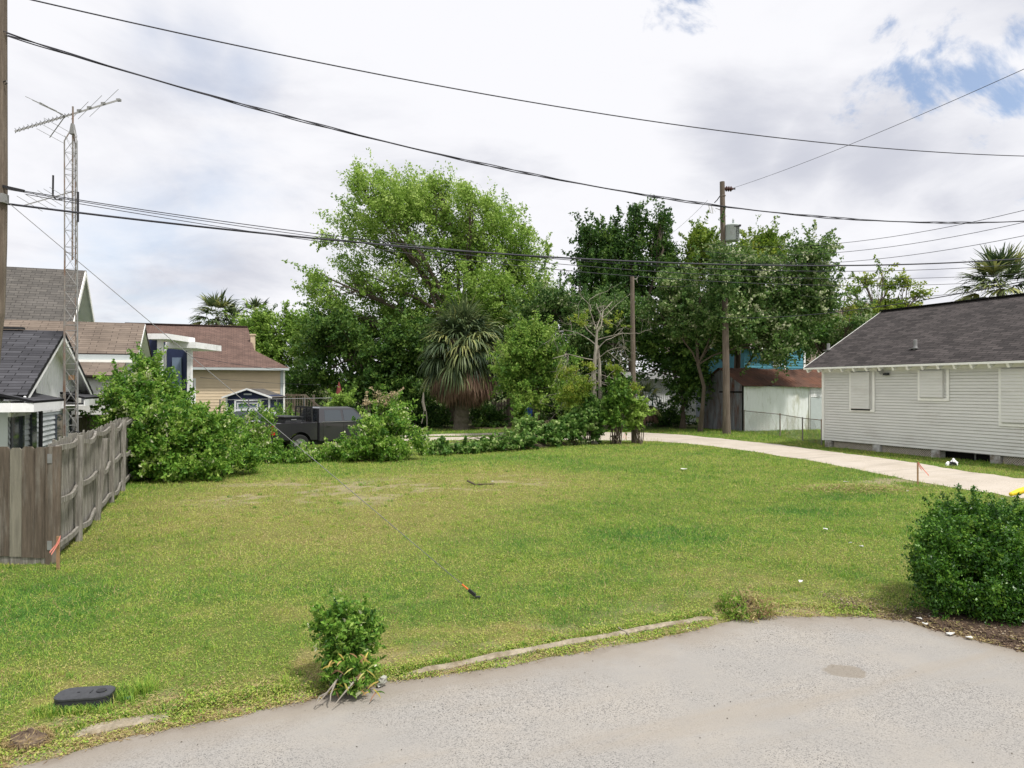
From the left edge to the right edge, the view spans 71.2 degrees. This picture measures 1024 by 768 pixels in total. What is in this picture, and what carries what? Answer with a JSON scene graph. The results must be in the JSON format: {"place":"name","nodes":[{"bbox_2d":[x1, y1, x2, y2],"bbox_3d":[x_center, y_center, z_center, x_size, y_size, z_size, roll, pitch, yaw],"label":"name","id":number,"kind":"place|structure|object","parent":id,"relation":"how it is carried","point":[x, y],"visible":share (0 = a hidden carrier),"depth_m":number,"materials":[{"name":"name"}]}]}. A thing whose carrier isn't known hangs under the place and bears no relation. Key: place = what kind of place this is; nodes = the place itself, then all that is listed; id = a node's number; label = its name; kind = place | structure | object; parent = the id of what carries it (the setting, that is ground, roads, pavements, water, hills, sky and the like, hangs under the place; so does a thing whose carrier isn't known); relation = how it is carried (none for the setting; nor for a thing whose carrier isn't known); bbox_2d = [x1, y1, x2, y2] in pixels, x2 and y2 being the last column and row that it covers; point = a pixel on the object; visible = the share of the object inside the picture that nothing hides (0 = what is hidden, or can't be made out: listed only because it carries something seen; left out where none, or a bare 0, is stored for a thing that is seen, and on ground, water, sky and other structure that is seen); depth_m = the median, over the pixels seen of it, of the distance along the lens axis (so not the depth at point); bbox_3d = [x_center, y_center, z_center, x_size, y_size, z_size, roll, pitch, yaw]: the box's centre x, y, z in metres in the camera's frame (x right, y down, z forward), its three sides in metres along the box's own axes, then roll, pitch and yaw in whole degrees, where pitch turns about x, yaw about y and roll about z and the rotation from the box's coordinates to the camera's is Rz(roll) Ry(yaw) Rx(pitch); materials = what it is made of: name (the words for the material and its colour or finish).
{"place":"outdoors","nodes":[
{"label":"outdoors","id":0,"kind":"place"},
{"bbox_2d":[0,389,1023,767],"bbox_3d":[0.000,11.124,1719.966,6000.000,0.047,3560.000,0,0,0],"label":"ground","id":1,"kind":"structure","parent":0,"point":[342,561],"depth_m":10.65,"materials":[{"name":"green plant"}]},
{"bbox_2d":[0,0,24,358],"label":"utility pole","id":2,"kind":"object","parent":1,"relation":"on","point":[4,195],"visible":0.99,"depth_m":9.50,"materials":[{"name":"brown wood"}]},
{"bbox_2d":[6,201,468,589],"bbox_3d":[-3.615,0.118,9.322,6.266,5.162,0.009,0,0,3],"label":"guy wire","id":3,"kind":"object","parent":2,"relation":"attached to","point":[235,393],"visible":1,"depth_m":9.32,"materials":[{"name":"grey metal"}]},
{"bbox_2d":[6,32,1023,223],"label":"cable bundle","id":4,"kind":"object","parent":2,"relation":"attached to","point":[351,133],"visible":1,"depth_m":11.78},
{"bbox_2d":[6,203,1023,265],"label":"communication cable","id":5,"kind":"object","parent":2,"relation":"attached to","point":[60,210],"visible":1,"depth_m":11.78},
{"bbox_2d":[6,189,1023,278],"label":"overhead wire","id":6,"kind":"object","parent":2,"relation":"attached to","point":[484,256],"visible":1,"depth_m":11.83,"materials":[{"name":"black metal"}]},
{"bbox_2d":[25,191,1018,271],"bbox_3d":[9.082,-3.833,15.685,33.956,3.357,0.012,0,0,-21],"label":"overhead wire","id":7,"kind":"object","parent":2,"relation":"attached to","point":[467,250],"visible":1,"depth_m":11.58,"materials":[{"name":"black metal"}]},
{"bbox_2d":[26,194,1018,285],"bbox_3d":[9.234,-3.454,15.624,33.716,3.066,0.010,0,0,-21],"label":"overhead wire","id":8,"kind":"object","parent":2,"relation":"attached to","point":[496,263],"visible":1,"depth_m":11.84,"materials":[{"name":"black metal"}]},
{"bbox_2d":[31,0,1019,155],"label":"overhead wire","id":9,"kind":"object","parent":2,"relation":"attached to","point":[478,92],"visible":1,"depth_m":12.06,"materials":[{"name":"black metal"}]},
{"bbox_2d":[0,446,53,564],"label":"wooden front fence","id":10,"kind":"object","parent":1,"relation":"on","point":[26,477],"visible":0.98,"depth_m":10.90,"materials":[{"name":"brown wood"}]},
{"bbox_2d":[1,725,54,752],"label":"dirt clump","id":11,"kind":"object","parent":1,"relation":"on","point":[32,737],"visible":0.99,"depth_m":5.43,"materials":[{"name":"soil"}]},
{"bbox_2d":[0,327,99,448],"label":"white cottage","id":12,"kind":"structure","parent":1,"relation":"on","point":[31,390],"depth_m":17.25,"materials":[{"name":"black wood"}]},
{"bbox_2d":[11,416,24,448],"bbox_3d":[-11.107,1.729,16.078,0.040,2.000,0.900,0,0,-21],"label":"dark doorway","id":13,"kind":"structure","parent":12,"relation":"in","point":[17,423],"depth_m":16.03,"materials":[{"name":"grey glass"}]},
{"bbox_2d":[5,267,94,321],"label":"gabled house","id":14,"kind":"structure","parent":1,"relation":"on","point":[34,293],"depth_m":32.37,"materials":[{"name":"grey"}]},
{"bbox_2d":[50,535,60,569],"bbox_3d":[-6.715,2.499,10.516,0.091,0.544,0.128,0,0,34],"label":"survey stake","id":15,"kind":"object","parent":1,"relation":"on","point":[57,546],"visible":0.96,"depth_m":10.56,"materials":[{"name":"brown wood"}]},
{"bbox_2d":[63,106,80,435],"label":"lattice tower","id":16,"kind":"structure","parent":1,"relation":"on","point":[74,144],"depth_m":17.93,"materials":[{"name":"metal"}]},
{"bbox_2d":[17,175,71,210],"bbox_3d":[-11.456,-4.699,17.567,0.197,1.010,1.437,0,0,20],"label":"antenna","id":17,"kind":"object","parent":16,"relation":"attached to","point":[53,190],"visible":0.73,"depth_m":17.71,"materials":[{"name":"metal"}]},
{"bbox_2d":[14,95,120,142],"bbox_3d":[-11.257,-6.789,18.169,2.350,1.449,2.764,0,0,-42],"label":"television antenna","id":18,"kind":"object","parent":16,"relation":"attached to","point":[67,115],"visible":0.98,"depth_m":18.03,"materials":[{"name":"metal"}]},
{"bbox_2d":[4,319,151,426],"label":"tan roofed house","id":19,"kind":"structure","parent":1,"relation":"on","point":[101,345],"depth_m":26.28,"materials":[{"name":"brown"}]},
{"bbox_2d":[147,334,220,403],"bbox_3d":[-15.137,0.098,31.900,2.386,4.341,4.800,0,0,0],"label":"navy porch","id":20,"kind":"object","parent":19,"relation":"attached to","point":[178,358],"visible":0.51,"depth_m":31.81,"materials":[{"name":"white paint"}]},
{"bbox_2d":[172,358,181,386],"bbox_3d":[-15.719,0.457,33.528,0.422,3.397,0.060,0,0,0],"label":"window","id":21,"kind":"structure","parent":20,"relation":"in","point":[177,362],"depth_m":33.50,"materials":[{"name":"blue glass"}]},
{"bbox_2d":[48,417,135,563],"bbox_3d":[-8.986,1.821,15.950,0.345,1.915,10.906,0,0,-22],"label":"wooden side fence","id":22,"kind":"object","parent":1,"relation":"on","point":[91,474],"visible":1,"depth_m":13.61,"materials":[{"name":"grey wood"}]},
{"bbox_2d":[54,685,129,710],"bbox_3d":[-3.573,2.698,6.110,0.608,0.163,0.270,0,0,-10],"label":"meter box","id":23,"kind":"object","parent":1,"relation":"on","point":[91,695],"visible":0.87,"depth_m":6.03,"materials":[{"name":"black plastic"}]},
{"bbox_2d":[73,414,114,432],"bbox_3d":[-13.406,1.879,23.241,0.140,1.876,3.542,0,0,-9],"label":"dark back fence","id":24,"kind":"object","parent":1,"relation":"on","point":[83,421],"visible":0.12,"depth_m":22.18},
{"bbox_2d":[72,712,167,739],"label":"kerb","id":25,"kind":"structure","parent":1,"relation":"on","point":[116,724],"depth_m":5.74,"materials":[{"name":"concrete"}]},
{"bbox_2d":[78,342,280,481],"bbox_3d":[-10.376,0.745,21.648,6.042,4.212,4.507,0,0,0],"label":"flowering shrub","id":26,"kind":"object","parent":1,"relation":"on","point":[171,430],"visible":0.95,"depth_m":21.17,"materials":[{"name":"green plant"}]},
{"bbox_2d":[125,322,288,412],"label":"beige house","id":27,"kind":"structure","parent":1,"relation":"on","point":[236,344],"depth_m":41.65,"materials":[{"name":"beige"}]},
{"bbox_2d":[188,289,242,325],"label":"palm tree","id":28,"kind":"object","parent":1,"relation":"on","point":[217,302],"visible":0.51,"depth_m":71.29,"materials":[{"name":"green plant"}]},
{"bbox_2d":[214,398,282,446],"bbox_3d":[-9.825,1.679,26.066,2.947,2.325,1.666,0,0,17],"label":"brush","id":29,"kind":"object","parent":1,"relation":"on","point":[265,431],"visible":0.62,"depth_m":25.96,"materials":[{"name":"green plant"}]},
{"bbox_2d":[221,388,286,412],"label":"navy garden shed","id":30,"kind":"structure","parent":1,"relation":"on","point":[267,395],"depth_m":38.00,"materials":[{"name":"blue wood"}]},
{"bbox_2d":[239,296,272,318],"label":"palm tree","id":31,"kind":"object","parent":1,"relation":"on","point":[255,303],"visible":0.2,"depth_m":77.62,"materials":[{"name":"green plant"}]},
{"bbox_2d":[233,407,291,437],"bbox_3d":[-12.161,1.992,34.649,4.680,1.755,1.840,0,0,-14],"label":"silver car","id":32,"kind":"object","parent":1,"relation":"on","point":[239,412],"depth_m":33.81,"materials":[{"name":"paint"}]},
{"bbox_2d":[222,298,322,372],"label":"broadleaf tree","id":33,"kind":"object","parent":1,"relation":"on","point":[268,341],"visible":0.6,"depth_m":64.72,"materials":[{"name":"green plant"}]},
{"bbox_2d":[251,402,298,422],"bbox_3d":[-10.659,1.827,32.911,2.571,2.095,1.444,0,0,11],"label":"hedge row","id":34,"kind":"object","parent":1,"relation":"on","point":[279,407],"visible":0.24,"depth_m":32.82,"materials":[{"name":"green plant"}]},
{"bbox_2d":[219,397,331,412],"bbox_3d":[-12.098,1.785,36.742,5.483,2.189,0.062,0,0,-16],"label":"pipe rail fence","id":35,"kind":"object","parent":1,"relation":"on","point":[304,403],"visible":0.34,"depth_m":36.72,"materials":[{"name":"grey metal"}]},
{"bbox_2d":[251,429,350,464],"bbox_3d":[-7.651,2.226,25.882,3.857,1.273,2.046,0,0,-29],"label":"brush","id":36,"kind":"object","parent":1,"relation":"on","point":[295,454],"visible":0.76,"depth_m":25.58,"materials":[{"name":"green plant"}]},
{"bbox_2d":[285,394,318,413],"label":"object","id":37,"kind":"structure","parent":1,"relation":"on","point":[294,400],"depth_m":44.97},
{"bbox_2d":[254,406,365,450],"bbox_3d":[-7.869,1.886,30.421,5.805,1.925,2.205,0,0,-41],"label":"pickup truck","id":38,"kind":"object","parent":1,"relation":"on","point":[315,424],"visible":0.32,"depth_m":29.51,"materials":[{"name":"grey paint"}]},
{"bbox_2d":[285,356,345,413],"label":"broadleaf tree","id":39,"kind":"object","parent":1,"relation":"on","point":[295,386],"visible":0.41,"depth_m":52.93,"materials":[{"name":"green plant"}]},
{"bbox_2d":[322,384,356,444],"bbox_3d":[-7.902,1.426,33.133,1.907,2.890,1.367,0,0,24],"label":"leafy sapling","id":40,"kind":"object","parent":1,"relation":"on","point":[341,399],"visible":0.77,"depth_m":32.74,"materials":[{"name":"green plant"}]},
{"bbox_2d":[302,588,388,698],"bbox_3d":[-1.532,2.329,6.537,0.821,0.832,0.825,0,0,0],"label":"nandina bush","id":41,"kind":"object","parent":1,"relation":"on","point":[342,628],"visible":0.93,"depth_m":6.42,"materials":[{"name":"green plant"}]},
{"bbox_2d":[315,672,360,706],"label":"dead branches","id":42,"kind":"object","parent":41,"relation":"attached to","point":[332,687],"visible":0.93,"depth_m":6.15,"materials":[{"name":"grey plant"}]},
{"bbox_2d":[321,647,383,700],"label":"strap leaves","id":43,"kind":"object","parent":41,"relation":"attached to","point":[360,675],"visible":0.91,"depth_m":6.22,"materials":[{"name":"green plant"}]},
{"bbox_2d":[278,291,425,403],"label":"broadleaf tree","id":44,"kind":"object","parent":1,"relation":"on","point":[293,352],"visible":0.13,"depth_m":55.83,"materials":[{"name":"green plant"}]},
{"bbox_2d":[329,392,378,416],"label":"shade bush","id":45,"kind":"object","parent":1,"relation":"on","point":[355,405],"visible":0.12,"depth_m":48.24,"materials":[{"name":"green plant"}]},
{"bbox_2d":[285,289,448,412],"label":"broadleaf tree","id":46,"kind":"object","parent":1,"relation":"on","point":[361,354],"visible":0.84,"depth_m":49.31,"materials":[{"name":"green plant"}]},
{"bbox_2d":[325,383,433,462],"bbox_3d":[-4.958,1.416,26.579,3.168,2.917,3.807,0,0,42],"label":"flowering shrub","id":47,"kind":"object","parent":1,"relation":"on","point":[376,438],"visible":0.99,"depth_m":26.18,"materials":[{"name":"green plant"}]},
{"bbox_2d":[362,386,403,429],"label":"dry shoots","id":48,"kind":"object","parent":1,"relation":"on","point":[367,402],"visible":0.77,"depth_m":27.03,"materials":[{"name":"beige plant"}]},
{"bbox_2d":[379,393,435,425],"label":"shade bush","id":49,"kind":"object","parent":1,"relation":"on","point":[416,414],"visible":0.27,"depth_m":48.01,"materials":[{"name":"green plant"}]},
{"bbox_2d":[281,148,558,423],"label":"broadleaf tree","id":50,"kind":"object","parent":1,"relation":"on","point":[403,206],"visible":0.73,"depth_m":52.05,"materials":[{"name":"green plant"}]},
{"bbox_2d":[411,393,453,427],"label":"shade bush","id":51,"kind":"object","parent":1,"relation":"on","point":[442,419],"visible":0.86,"depth_m":48.34,"materials":[{"name":"green plant"}]},
{"bbox_2d":[389,313,506,417],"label":"broadleaf tree","id":52,"kind":"object","parent":1,"relation":"on","point":[496,398],"visible":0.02,"depth_m":63.43,"materials":[{"name":"green plant"}]},
{"bbox_2d":[415,292,508,429],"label":"palm tree","id":53,"kind":"object","parent":1,"relation":"on","point":[461,383],"visible":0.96,"depth_m":44.23,"materials":[{"name":"green plant"}]},
{"bbox_2d":[469,401,512,427],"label":"shade bush","id":54,"kind":"object","parent":1,"relation":"on","point":[482,417],"visible":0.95,"depth_m":48.53,"materials":[{"name":"green plant"}]},
{"bbox_2d":[465,287,529,401],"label":"broadleaf tree","id":55,"kind":"object","parent":1,"relation":"on","point":[508,399],"visible":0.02,"depth_m":55.20,"materials":[{"name":"green plant"}]},
{"bbox_2d":[417,398,602,455],"bbox_3d":[0.181,1.798,31.558,10.128,2.586,2.711,0,0,-41],"label":"vine mound","id":56,"kind":"object","parent":1,"relation":"on","point":[574,424],"visible":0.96,"depth_m":31.81,"materials":[{"name":"green plant"}]},
{"bbox_2d":[0,594,1023,767],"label":"dead clippings","id":57,"kind":"object","parent":1,"relation":"on","point":[141,732],"visible":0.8,"depth_m":6.13,"materials":[{"name":"brown plant"}]},
{"bbox_2d":[491,401,535,425],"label":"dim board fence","id":58,"kind":"object","parent":1,"relation":"on","point":[499,405],"visible":0.27,"depth_m":49.98,"materials":[{"name":"grey wood"}]},
{"bbox_2d":[508,395,534,433],"bbox_3d":[0.521,1.736,37.004,1.345,2.379,1.753,0,0,41],"label":"leafy sapling","id":59,"kind":"object","parent":1,"relation":"on","point":[519,411],"visible":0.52,"depth_m":36.82,"materials":[{"name":"green plant"}]},
{"bbox_2d":[486,308,583,420],"bbox_3d":[1.626,-0.565,39.728,6.042,7.018,4.542,0,0,-36],"label":"broadleaf tree","id":60,"kind":"object","parent":1,"relation":"on","point":[529,375],"visible":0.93,"depth_m":38.81,"materials":[{"name":"green plant"}]},
{"bbox_2d":[532,397,577,425],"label":"shade bush","id":61,"kind":"object","parent":1,"relation":"on","point":[548,415],"visible":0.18,"depth_m":49.16,"materials":[{"name":"green plant"}]},
{"bbox_2d":[402,616,717,678],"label":"kerb","id":62,"kind":"structure","parent":1,"relation":"on","point":[500,655],"depth_m":7.46,"materials":[{"name":"concrete"}]},
{"bbox_2d":[501,331,627,416],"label":"broadleaf tree","id":63,"kind":"object","parent":1,"relation":"on","point":[584,370],"visible":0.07,"depth_m":62.57,"materials":[{"name":"green plant"}]},
{"bbox_2d":[500,274,656,406],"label":"broadleaf tree","id":64,"kind":"object","parent":1,"relation":"on","point":[557,303],"visible":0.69,"depth_m":47.22,"materials":[{"name":"green plant"}]},
{"bbox_2d":[564,435,594,445],"bbox_3d":[3.056,2.506,33.348,1.700,0.761,1.240,0,0,19],"label":"dry brush","id":65,"kind":"object","parent":1,"relation":"on","point":[568,442],"visible":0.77,"depth_m":33.33,"materials":[{"name":"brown plant"}]},
{"bbox_2d":[535,284,652,443],"bbox_3d":[3.878,-1.016,34.208,5.679,7.788,4.086,0,0,6],"label":"dead tree","id":66,"kind":"object","parent":1,"relation":"on","point":[577,394],"visible":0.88,"depth_m":34.07,"materials":[{"name":"grey plant"}]},
{"bbox_2d":[582,386,609,443],"bbox_3d":[4.101,1.477,33.881,1.557,2.818,1.339,0,0,0],"label":"climbing vine","id":67,"kind":"object","parent":66,"relation":"attached to","point":[594,402],"visible":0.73,"depth_m":33.68,"materials":[{"name":"green plant"}]},
{"bbox_2d":[597,371,637,444],"bbox_3d":[4.955,1.117,34.017,2.212,3.528,1.942,0,0,-33],"label":"leafy sapling","id":68,"kind":"object","parent":1,"relation":"on","point":[617,399],"visible":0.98,"depth_m":33.69,"materials":[{"name":"green plant"}]},
{"bbox_2d":[558,197,695,394],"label":"broadleaf tree","id":69,"kind":"object","parent":1,"relation":"on","point":[628,241],"visible":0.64,"depth_m":59.35,"materials":[{"name":"green plant"}]},
{"bbox_2d":[630,276,637,442],"bbox_3d":[5.962,-1.193,34.894,0.282,8.131,0.367,0,-1,-57],"label":"wooden pole","id":70,"kind":"object","parent":1,"relation":"on","point":[632,324],"visible":0.69,"depth_m":34.83,"materials":[{"name":"brown wood"}]},
{"bbox_2d":[624,395,656,443],"bbox_3d":[5.965,1.684,34.177,1.568,2.390,1.287,0,0,-34],"label":"leafy sapling","id":71,"kind":"object","parent":1,"relation":"on","point":[639,407],"visible":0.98,"depth_m":34.10,"materials":[{"name":"green plant"}]},
{"bbox_2d":[628,379,665,429],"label":"leafy sapling","id":72,"kind":"object","parent":1,"relation":"on","point":[647,388],"visible":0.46,"depth_m":45.22,"materials":[{"name":"green plant"}]},
{"bbox_2d":[621,372,695,423],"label":"white tin outbuilding","id":73,"kind":"structure","parent":1,"relation":"on","point":[662,393],"depth_m":53.00,"materials":[{"name":"metal"}]},
{"bbox_2d":[619,280,721,428],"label":"broadleaf tree","id":74,"kind":"object","parent":1,"relation":"on","point":[680,362],"visible":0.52,"depth_m":46.19,"materials":[{"name":"green plant"}]},
{"bbox_2d":[646,397,698,426],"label":"shade bush","id":75,"kind":"object","parent":1,"relation":"on","point":[666,418],"visible":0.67,"depth_m":48.98,"materials":[{"name":"green plant"}]},
{"bbox_2d":[401,432,1023,497],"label":"gravel alley","id":76,"kind":"structure","parent":1,"relation":"on","point":[1002,485],"depth_m":25.50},
{"bbox_2d":[708,181,740,433],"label":"utility pole","id":77,"kind":"object","parent":1,"relation":"on","point":[730,232],"visible":0.94,"depth_m":41.36,"materials":[{"name":"brown wood"}]},
{"bbox_2d":[699,208,745,334],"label":"pole vine","id":78,"kind":"object","parent":77,"relation":"attached to","point":[720,291],"visible":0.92,"depth_m":40.90,"materials":[{"name":"green plant"}]},
{"bbox_2d":[734,69,1023,187],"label":"overhead wire","id":79,"kind":"object","parent":77,"relation":"attached to","point":[895,125],"visible":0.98,"depth_m":26.09,"materials":[{"name":"grey metal"}]},
{"bbox_2d":[672,209,790,367],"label":"broadleaf tree","id":80,"kind":"object","parent":1,"relation":"on","point":[698,235],"visible":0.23,"depth_m":56.40,"materials":[{"name":"green plant"}]},
{"bbox_2d":[635,219,853,431],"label":"broadleaf tree","id":81,"kind":"object","parent":1,"relation":"on","point":[787,335],"visible":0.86,"depth_m":42.85,"materials":[{"name":"green plant"}]},
{"bbox_2d":[712,584,783,622],"bbox_3d":[2.828,2.616,8.617,0.779,0.454,0.783,0,0,-39],"label":"clump","id":82,"kind":"object","parent":1,"relation":"on","point":[749,607],"visible":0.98,"depth_m":8.51,"materials":[{"name":"plant"}]},
{"bbox_2d":[708,346,805,372],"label":"teal house","id":83,"kind":"structure","parent":1,"relation":"on","point":[745,356],"depth_m":62.41,"materials":[{"name":"teal wood"}]},
{"bbox_2d":[701,368,821,430],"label":"tin shed","id":84,"kind":"structure","parent":1,"relation":"on","point":[797,392],"depth_m":45.43,"materials":[{"name":"metal"}]},
{"bbox_2d":[709,301,841,369],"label":"broadleaf tree","id":85,"kind":"object","parent":1,"relation":"on","point":[734,352],"visible":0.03,"depth_m":49.14,"materials":[{"name":"green plant"}]},
{"bbox_2d":[743,410,821,444],"bbox_3d":[14.545,2.223,38.396,0.630,1.330,10.472,0,0,-1],"label":"chain link fence","id":86,"kind":"object","parent":1,"relation":"on","point":[779,423],"visible":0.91,"depth_m":38.23,"materials":[{"name":"metal"}]},
{"bbox_2d":[783,282,885,363],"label":"broadleaf tree","id":87,"kind":"object","parent":1,"relation":"on","point":[853,324],"visible":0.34,"depth_m":51.38,"materials":[{"name":"green plant"}]},
{"bbox_2d":[704,481,980,497],"bbox_3d":[8.955,2.713,18.968,7.642,0.173,3.164,0,0,0],"label":"weedy soil mound","id":88,"kind":"object","parent":1,"relation":"on","point":[855,486],"visible":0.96,"depth_m":18.83,"materials":[{"name":"green plant"}]},
{"bbox_2d":[823,254,938,335],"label":"broadleaf tree","id":89,"kind":"object","parent":1,"relation":"on","point":[866,280],"visible":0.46,"depth_m":55.63,"materials":[{"name":"green plant"}]},
{"bbox_2d":[803,293,1023,465],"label":"grey house","id":90,"kind":"structure","parent":1,"relation":"on","point":[951,384],"depth_m":28.30,"materials":[{"name":"grey wood"}]},
{"bbox_2d":[805,584,1023,651],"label":"leaf litter","id":91,"kind":"object","parent":1,"relation":"on","point":[963,636],"visible":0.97,"depth_m":8.24,"materials":[{"name":"brown plant"}]},
{"bbox_2d":[901,483,1023,627],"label":"glossy shrub","id":92,"kind":"object","parent":1,"relation":"on","point":[965,557],"visible":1,"depth_m":8.49,"materials":[{"name":"green plant"}]},
{"bbox_2d":[943,242,1023,300],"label":"palm tree","id":93,"kind":"object","parent":1,"relation":"on","point":[996,269],"visible":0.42,"depth_m":43.37,"materials":[{"name":"green plant"}]},
{"bbox_2d":[7,0,1023,380],"label":"sky","id":94,"kind":"structure","parent":0,"point":[847,72],"materials":[{"name":"white"}]},
{"bbox_2d":[11,615,1023,767],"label":"road","id":95,"kind":"structure","parent":0,"point":[885,701],"depth_m":5.98,"materials":[{"name":"grey asphalt"}]},
{"bbox_2d":[0,594,880,766],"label":"gutter weeds","id":96,"kind":"object","parent":95,"relation":"on","point":[258,699],"visible":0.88,"depth_m":6.77,"materials":[{"name":"green plant"}]},
{"bbox_2d":[700,236,1021,263],"bbox_3d":[14.997,-6.048,30.689,0.020,1.844,19.644,0,0,-28],"label":"overhead wire","id":97,"kind":"object","parent":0,"point":[880,258],"visible":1,"depth_m":29.55,"materials":[{"name":"black metal"}]},
{"bbox_2d":[705,222,1023,254],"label":"overhead wire","id":98,"kind":"object","parent":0,"point":[886,247],"visible":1,"depth_m":29.29,"materials":[{"name":"black metal"}]},
{"bbox_2d":[709,210,1023,246],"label":"overhead wire","id":99,"kind":"object","parent":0,"point":[880,238],"visible":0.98,"depth_m":29.89,"materials":[{"name":"black metal"}]},
{"bbox_2d":[720,281,1023,317],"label":"overhead wire","id":100,"kind":"object","parent":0,"point":[898,303],"visible":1,"depth_m":24.74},
{"bbox_2d":[802,284,1021,299],"bbox_3d":[15.368,-3.861,28.020,0.016,1.853,20.002,0,0,0],"label":"overhead wire","id":101,"kind":"object","parent":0,"point":[912,297],"visible":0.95,"depth_m":27.86,"materials":[{"name":"black metal"}]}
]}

